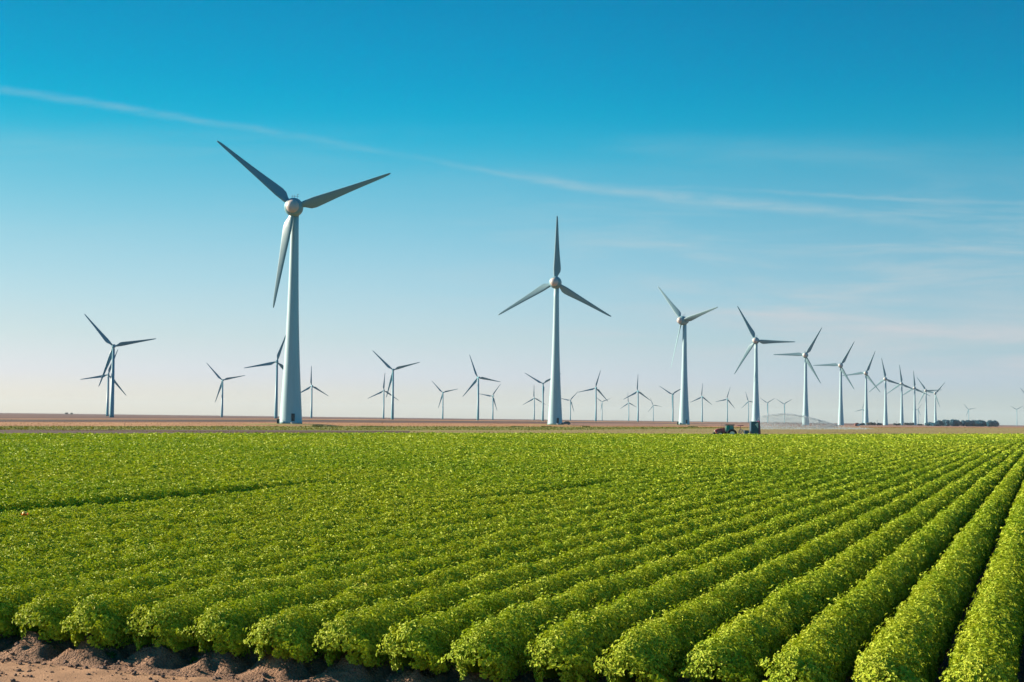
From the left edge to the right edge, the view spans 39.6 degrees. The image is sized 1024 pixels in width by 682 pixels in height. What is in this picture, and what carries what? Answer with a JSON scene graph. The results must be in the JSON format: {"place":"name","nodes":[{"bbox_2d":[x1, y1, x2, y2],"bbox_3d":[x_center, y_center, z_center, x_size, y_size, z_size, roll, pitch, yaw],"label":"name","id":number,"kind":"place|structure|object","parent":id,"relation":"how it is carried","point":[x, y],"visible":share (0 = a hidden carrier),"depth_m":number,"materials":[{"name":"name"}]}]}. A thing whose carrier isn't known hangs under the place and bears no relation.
{"place":"outdoors","nodes":[
{"label":"outdoors","id":0,"kind":"place"},
{"bbox_2d":[0,662,231,681],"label":"dirt track","id":1,"kind":"structure","parent":0,"point":[66,674],"depth_m":14.46,"materials":[{"name":"brown soil"}]},
{"bbox_2d":[0,634,547,681],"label":"soil clods","id":2,"kind":"object","parent":1,"relation":"on","point":[264,674],"visible":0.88,"depth_m":14.66,"materials":[{"name":"brown soil"}]},
{"bbox_2d":[0,430,409,433],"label":"farm road","id":3,"kind":"structure","parent":0,"point":[143,431],"depth_m":229.26,"materials":[{"name":"brown soil"}]},
{"bbox_2d":[241,423,337,425],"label":"earth mound","id":4,"kind":"object","parent":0,"point":[288,424],"visible":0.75,"depth_m":419.31,"materials":[{"name":"brown soil"}]},
{"bbox_2d":[217,141,390,423],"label":"wind turbine","id":5,"kind":"object","parent":4,"relation":"on","point":[290,409],"visible":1,"depth_m":428.30,"materials":[{"name":"paint"}]},
{"bbox_2d":[0,425,1001,430],"bbox_3d":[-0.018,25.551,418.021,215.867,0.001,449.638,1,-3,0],"label":"grass verge","id":6,"kind":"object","parent":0,"point":[359,429],"depth_m":335.18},
{"bbox_2d":[0,505,1023,681],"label":"field soil","id":7,"kind":"structure","parent":0,"point":[161,659],"depth_m":14.81,"materials":[{"name":"brown soil"}]},
{"bbox_2d":[106,651,116,657],"bbox_3d":[-4.398,3.390,15.337,0.303,0.097,0.155,2,-3,-18],"label":"weed seedling","id":8,"kind":"object","parent":7,"relation":"on","point":[112,653],"visible":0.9,"depth_m":15.34,"materials":[{"name":"green plant"}]},
{"bbox_2d":[190,656,198,662],"bbox_3d":[-3.312,3.405,15.156,0.243,0.095,0.180,1,-3,0],"label":"weed seedling","id":9,"kind":"object","parent":7,"relation":"on","point":[194,659],"visible":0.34,"depth_m":15.14,"materials":[{"name":"green plant"}]},
{"bbox_2d":[0,431,922,513],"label":"crop canopy","id":10,"kind":"object","parent":7,"relation":"on","point":[51,470],"visible":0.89,"depth_m":71.93,"materials":[{"name":"green plant"}]},
{"bbox_2d":[2,434,931,513],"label":"crop row","id":11,"kind":"object","parent":7,"relation":"on","point":[640,457],"visible":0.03,"depth_m":57.01,"materials":[{"name":"green plant"}]},
{"bbox_2d":[0,433,939,520],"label":"crop row","id":12,"kind":"object","parent":7,"relation":"on","point":[212,495],"visible":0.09,"depth_m":41.80,"materials":[{"name":"green plant"}]},
{"bbox_2d":[0,433,944,523],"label":"crop row","id":13,"kind":"object","parent":7,"relation":"on","point":[172,502],"visible":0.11,"depth_m":38.30,"materials":[{"name":"green plant"}]},
{"bbox_2d":[22,434,926,511],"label":"crop row","id":14,"kind":"object","parent":7,"relation":"on","point":[332,481],"visible":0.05,"depth_m":55.95,"materials":[{"name":"green plant"}]},
{"bbox_2d":[0,433,949,528],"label":"crop row","id":15,"kind":"object","parent":7,"relation":"on","point":[11,520],"visible":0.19,"depth_m":35.87,"materials":[{"name":"green plant"}]},
{"bbox_2d":[0,433,953,538],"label":"crop row","id":16,"kind":"object","parent":7,"relation":"on","point":[4,532],"visible":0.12,"depth_m":33.22,"materials":[{"name":"green plant"}]},
{"bbox_2d":[0,433,954,534],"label":"crop row","id":17,"kind":"object","parent":7,"relation":"on","point":[40,523],"visible":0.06,"depth_m":34.97,"materials":[{"name":"green plant"}]},
{"bbox_2d":[0,433,963,546],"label":"crop row","id":18,"kind":"object","parent":7,"relation":"on","point":[74,530],"visible":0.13,"depth_m":31.96,"materials":[{"name":"green plant"}]},
{"bbox_2d":[0,433,968,552],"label":"crop row","id":19,"kind":"object","parent":7,"relation":"on","point":[215,520],"visible":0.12,"depth_m":30.45,"materials":[{"name":"green plant"}]},
{"bbox_2d":[0,433,973,562],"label":"crop row","id":20,"kind":"object","parent":7,"relation":"on","point":[125,535],"visible":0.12,"depth_m":31.48,"materials":[{"name":"green plant"}]},
{"bbox_2d":[0,433,977,572],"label":"crop row","id":21,"kind":"object","parent":7,"relation":"on","point":[65,552],"visible":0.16,"depth_m":26.34,"materials":[{"name":"green plant"}]},
{"bbox_2d":[0,433,981,583],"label":"crop row","id":22,"kind":"object","parent":7,"relation":"on","point":[330,524],"visible":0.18,"depth_m":26.77,"materials":[{"name":"green plant"}]},
{"bbox_2d":[0,434,982,596],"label":"crop row","id":23,"kind":"object","parent":7,"relation":"on","point":[76,570],"visible":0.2,"depth_m":23.24,"materials":[{"name":"green plant"}]},
{"bbox_2d":[0,433,990,637],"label":"crop row","id":24,"kind":"object","parent":7,"relation":"on","point":[10,602],"visible":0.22,"depth_m":22.25,"materials":[{"name":"green plant"}]},
{"bbox_2d":[12,433,994,642],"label":"crop row","id":25,"kind":"object","parent":7,"relation":"on","point":[45,616],"visible":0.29,"depth_m":19.45,"materials":[{"name":"green plant"}]},
{"bbox_2d":[59,434,995,649],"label":"crop row","id":26,"kind":"object","parent":7,"relation":"on","point":[105,624],"visible":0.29,"depth_m":18.90,"materials":[{"name":"green plant"}]},
{"bbox_2d":[123,433,1002,651],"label":"crop row","id":27,"kind":"object","parent":7,"relation":"on","point":[160,622],"visible":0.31,"depth_m":18.54,"materials":[{"name":"green plant"}]},
{"bbox_2d":[175,434,1004,658],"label":"crop row","id":28,"kind":"object","parent":7,"relation":"on","point":[217,628],"visible":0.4,"depth_m":18.46,"materials":[{"name":"green plant"}]},
{"bbox_2d":[243,433,1010,663],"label":"crop row","id":29,"kind":"object","parent":7,"relation":"on","point":[294,638],"visible":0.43,"depth_m":18.08,"materials":[{"name":"green plant"}]},
{"bbox_2d":[312,433,1014,667],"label":"crop row","id":30,"kind":"object","parent":7,"relation":"on","point":[359,634],"visible":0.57,"depth_m":17.75,"materials":[{"name":"green plant"}]},
{"bbox_2d":[375,433,1018,674],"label":"crop row","id":31,"kind":"object","parent":7,"relation":"on","point":[430,639],"visible":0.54,"depth_m":17.54,"materials":[{"name":"green plant"}]},
{"bbox_2d":[438,433,1021,681],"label":"crop row","id":32,"kind":"object","parent":7,"relation":"on","point":[501,646],"visible":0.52,"depth_m":16.60,"materials":[{"name":"green plant"}]},
{"bbox_2d":[523,434,1023,681],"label":"crop row","id":33,"kind":"object","parent":7,"relation":"on","point":[574,650],"visible":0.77,"depth_m":16.64,"materials":[{"name":"green plant"}]},
{"bbox_2d":[593,436,1023,681],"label":"crop row","id":34,"kind":"object","parent":7,"relation":"on","point":[656,650],"visible":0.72,"depth_m":16.56,"materials":[{"name":"green plant"}]},
{"bbox_2d":[674,439,1023,681],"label":"crop row","id":35,"kind":"object","parent":7,"relation":"on","point":[739,648],"visible":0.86,"depth_m":16.47,"materials":[{"name":"green plant"}]},
{"bbox_2d":[758,444,1023,681],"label":"crop row","id":36,"kind":"object","parent":7,"relation":"on","point":[826,646],"visible":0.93,"depth_m":16.61,"materials":[{"name":"green plant"}]},
{"bbox_2d":[851,454,1023,681],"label":"crop row","id":37,"kind":"object","parent":7,"relation":"on","point":[911,641],"visible":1,"depth_m":16.35,"materials":[{"name":"green plant"}]},
{"bbox_2d":[939,480,1023,681],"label":"crop row","id":38,"kind":"object","parent":7,"relation":"on","point":[988,644],"visible":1,"depth_m":15.23,"materials":[{"name":"green plant"}]},
{"bbox_2d":[0,413,1023,425],"bbox_3d":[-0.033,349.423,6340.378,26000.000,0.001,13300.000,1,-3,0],"label":"ground","id":39,"kind":"structure","parent":0,"point":[54,416],"depth_m":1583.62,"materials":[{"name":"brown soil"}]},
{"bbox_2d":[80,350,125,415],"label":"wind turbine","id":40,"kind":"object","parent":39,"relation":"on","point":[107,399],"visible":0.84,"depth_m":1709.20,"materials":[{"name":"white metal"}]},
{"bbox_2d":[85,315,155,416],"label":"wind turbine","id":41,"kind":"object","parent":39,"relation":"on","point":[111,353],"visible":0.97,"depth_m":1097.67,"materials":[{"name":"white metal"}]},
{"bbox_2d":[208,365,244,416],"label":"wind turbine","id":42,"kind":"object","parent":39,"relation":"on","point":[222,380],"visible":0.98,"depth_m":1989.11,"materials":[{"name":"white metal"}]},
{"bbox_2d":[245,335,285,418],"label":"wind turbine","id":43,"kind":"object","parent":39,"relation":"on","point":[276,386],"visible":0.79,"depth_m":1406.56,"materials":[{"name":"white metal"}]},
{"bbox_2d":[301,366,327,417],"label":"wind turbine","id":44,"kind":"object","parent":39,"relation":"on","point":[312,387],"visible":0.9,"depth_m":2307.19,"materials":[{"name":"white metal"}]},
{"bbox_2d":[0,419,749,423],"bbox_3d":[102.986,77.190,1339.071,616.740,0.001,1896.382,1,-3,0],"label":"stubble streak","id":45,"kind":"object","parent":39,"relation":"on","point":[302,420],"visible":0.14,"depth_m":892.01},
{"bbox_2d":[369,375,397,418],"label":"wind turbine","id":46,"kind":"object","parent":39,"relation":"on","point":[383,395],"visible":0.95,"depth_m":2616.03,"materials":[{"name":"white metal"}]},
{"bbox_2d":[432,381,455,418],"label":"wind turbine","id":47,"kind":"object","parent":39,"relation":"on","point":[442,398],"visible":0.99,"depth_m":2906.10,"materials":[{"name":"white metal"}]},
{"bbox_2d":[482,385,499,419],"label":"wind turbine","id":48,"kind":"object","parent":39,"relation":"on","point":[493,399],"visible":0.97,"depth_m":2967.82,"materials":[{"name":"white metal"}]},
{"bbox_2d":[302,419,766,423],"bbox_3d":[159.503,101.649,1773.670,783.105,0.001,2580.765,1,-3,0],"label":"pale streak","id":49,"kind":"object","parent":39,"relation":"on","point":[479,420],"visible":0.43,"depth_m":1660.76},
{"bbox_2d":[373,351,419,419],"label":"wind turbine","id":50,"kind":"object","parent":49,"relation":"on","point":[392,381],"visible":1,"depth_m":1653.49,"materials":[{"name":"white metal"}]},
{"bbox_2d":[463,354,499,419],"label":"wind turbine","id":51,"kind":"object","parent":49,"relation":"on","point":[475,381],"visible":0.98,"depth_m":1892.91,"materials":[{"name":"white metal"}]},
{"bbox_2d":[525,373,560,420],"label":"wind turbine","id":52,"kind":"object","parent":49,"relation":"on","point":[538,381],"visible":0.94,"depth_m":2195.23,"materials":[{"name":"white metal"}]},
{"bbox_2d":[523,393,545,419],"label":"wind turbine","id":53,"kind":"object","parent":39,"relation":"on","point":[534,404],"visible":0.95,"depth_m":3497.04,"materials":[{"name":"white metal"}]},
{"bbox_2d":[561,394,575,419],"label":"wind turbine","id":54,"kind":"object","parent":39,"relation":"on","point":[570,405],"visible":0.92,"depth_m":3894.12,"materials":[{"name":"white metal"}]},
{"bbox_2d":[580,370,607,420],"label":"wind turbine","id":55,"kind":"object","parent":39,"relation":"on","point":[598,390],"visible":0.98,"depth_m":2495.34,"materials":[{"name":"white metal"}]},
{"bbox_2d":[620,400,635,420],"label":"wind turbine","id":56,"kind":"object","parent":39,"relation":"on","point":[628,408],"visible":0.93,"depth_m":4428.17,"materials":[{"name":"white metal"}]},
{"bbox_2d":[624,379,650,421],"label":"wind turbine","id":57,"kind":"object","parent":39,"relation":"on","point":[637,401],"visible":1,"depth_m":2677.45,"materials":[{"name":"white metal"}]},
{"bbox_2d":[661,387,680,421],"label":"wind turbine","id":58,"kind":"object","parent":39,"relation":"on","point":[672,403],"visible":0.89,"depth_m":2888.50,"materials":[{"name":"white metal"}]},
{"bbox_2d":[692,385,711,421],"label":"wind turbine","id":59,"kind":"object","parent":39,"relation":"on","point":[702,404],"visible":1,"depth_m":3388.92,"materials":[{"name":"white metal"}]},
{"bbox_2d":[716,389,733,421],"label":"wind turbine","id":60,"kind":"object","parent":39,"relation":"on","point":[727,404],"visible":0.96,"depth_m":3660.04,"materials":[{"name":"white metal"}]},
{"bbox_2d":[743,394,751,422],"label":"wind turbine","id":61,"kind":"object","parent":39,"relation":"on","point":[748,407],"visible":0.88,"depth_m":4653.09,"materials":[{"name":"white metal"}]},
{"bbox_2d":[887,365,916,424],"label":"wind turbine","id":62,"kind":"object","parent":39,"relation":"on","point":[901,411],"visible":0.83,"depth_m":2244.80,"materials":[{"name":"paint"}]},
{"bbox_2d":[900,371,929,424],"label":"wind turbine","id":63,"kind":"object","parent":39,"relation":"on","point":[914,416],"visible":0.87,"depth_m":2471.62,"materials":[{"name":"paint"}]},
{"bbox_2d":[918,379,936,424],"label":"wind turbine","id":64,"kind":"object","parent":39,"relation":"on","point":[926,418],"visible":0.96,"depth_m":2699.09,"materials":[{"name":"paint"}]},
{"bbox_2d":[920,385,942,422],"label":"wind turbine","id":65,"kind":"object","parent":39,"relation":"on","point":[935,414],"visible":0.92,"depth_m":2925.37,"materials":[{"name":"paint"}]},
{"bbox_2d":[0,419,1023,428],"bbox_3d":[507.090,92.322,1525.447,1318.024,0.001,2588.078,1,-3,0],"label":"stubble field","id":66,"kind":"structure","parent":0,"point":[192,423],"depth_m":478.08,"materials":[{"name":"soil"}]},
{"bbox_2d":[0,0,1023,424],"label":"sky","id":67,"kind":"structure","parent":0,"point":[851,170],"materials":[{"name":"blue"}]},
{"bbox_2d":[498,216,610,424],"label":"wind turbine","id":68,"kind":"object","parent":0,"point":[555,405],"visible":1,"depth_m":654.99,"materials":[{"name":"paint"}]},
{"bbox_2d":[658,287,717,424],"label":"wind turbine","id":69,"kind":"object","parent":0,"point":[684,403],"visible":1,"depth_m":881.03,"materials":[{"name":"paint"}]},
{"bbox_2d":[410,428,1023,433],"bbox_3d":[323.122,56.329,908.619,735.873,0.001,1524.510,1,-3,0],"label":"headland","id":70,"kind":"structure","parent":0,"point":[899,431],"depth_m":419.89,"materials":[{"name":"brown soil"}]},
{"bbox_2d":[0,428,1014,433],"bbox_3d":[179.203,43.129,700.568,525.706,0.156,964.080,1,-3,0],"label":"headland grass","id":71,"kind":"structure","parent":70,"relation":"on","point":[473,431],"depth_m":280.99,"materials":[{"name":"green plant"}]},
{"bbox_2d":[713,424,736,433],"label":"tractor","id":72,"kind":"object","parent":70,"relation":"on","point":[727,428],"visible":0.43,"depth_m":226.00,"materials":[{"name":"metal"}]},
{"bbox_2d":[737,421,760,433],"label":"trailer","id":73,"kind":"object","parent":70,"relation":"on","point":[755,427],"visible":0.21,"depth_m":225.88,"materials":[{"name":"metal"}]},
{"bbox_2d":[546,423,1023,426],"bbox_3d":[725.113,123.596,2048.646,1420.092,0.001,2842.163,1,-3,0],"label":"harvested field","id":74,"kind":"structure","parent":0,"point":[602,424],"depth_m":1093.29,"materials":[{"name":"brown soil"}]},
{"bbox_2d":[734,306,794,420],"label":"wind turbine","id":75,"kind":"object","parent":74,"relation":"on","point":[755,408],"visible":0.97,"depth_m":1109.38,"materials":[{"name":"paint"}]},
{"bbox_2d":[773,328,821,424],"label":"wind turbine","id":76,"kind":"object","parent":74,"relation":"on","point":[805,396],"visible":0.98,"depth_m":1335.86,"materials":[{"name":"paint"}]},
{"bbox_2d":[813,342,853,424],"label":"wind turbine","id":77,"kind":"object","parent":74,"relation":"on","point":[840,412],"visible":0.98,"depth_m":1562.78,"materials":[{"name":"paint"}]},
{"bbox_2d":[842,352,879,424],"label":"wind turbine","id":78,"kind":"object","parent":74,"relation":"on","point":[866,418],"visible":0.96,"depth_m":1789.95,"materials":[{"name":"paint"}]},
{"bbox_2d":[869,358,903,424],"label":"wind turbine","id":79,"kind":"object","parent":74,"relation":"on","point":[885,420],"visible":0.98,"depth_m":2017.45,"materials":[{"name":"paint"}]},
{"bbox_2d":[925,419,998,426],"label":"woodland","id":80,"kind":"object","parent":74,"relation":"on","point":[977,423],"visible":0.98,"depth_m":1886.74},
{"bbox_2d":[757,413,870,429],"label":"water spray","id":81,"kind":"object","parent":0,"point":[796,426],"visible":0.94,"depth_m":299.05,"materials":[{"name":"white liquid"}]}
]}

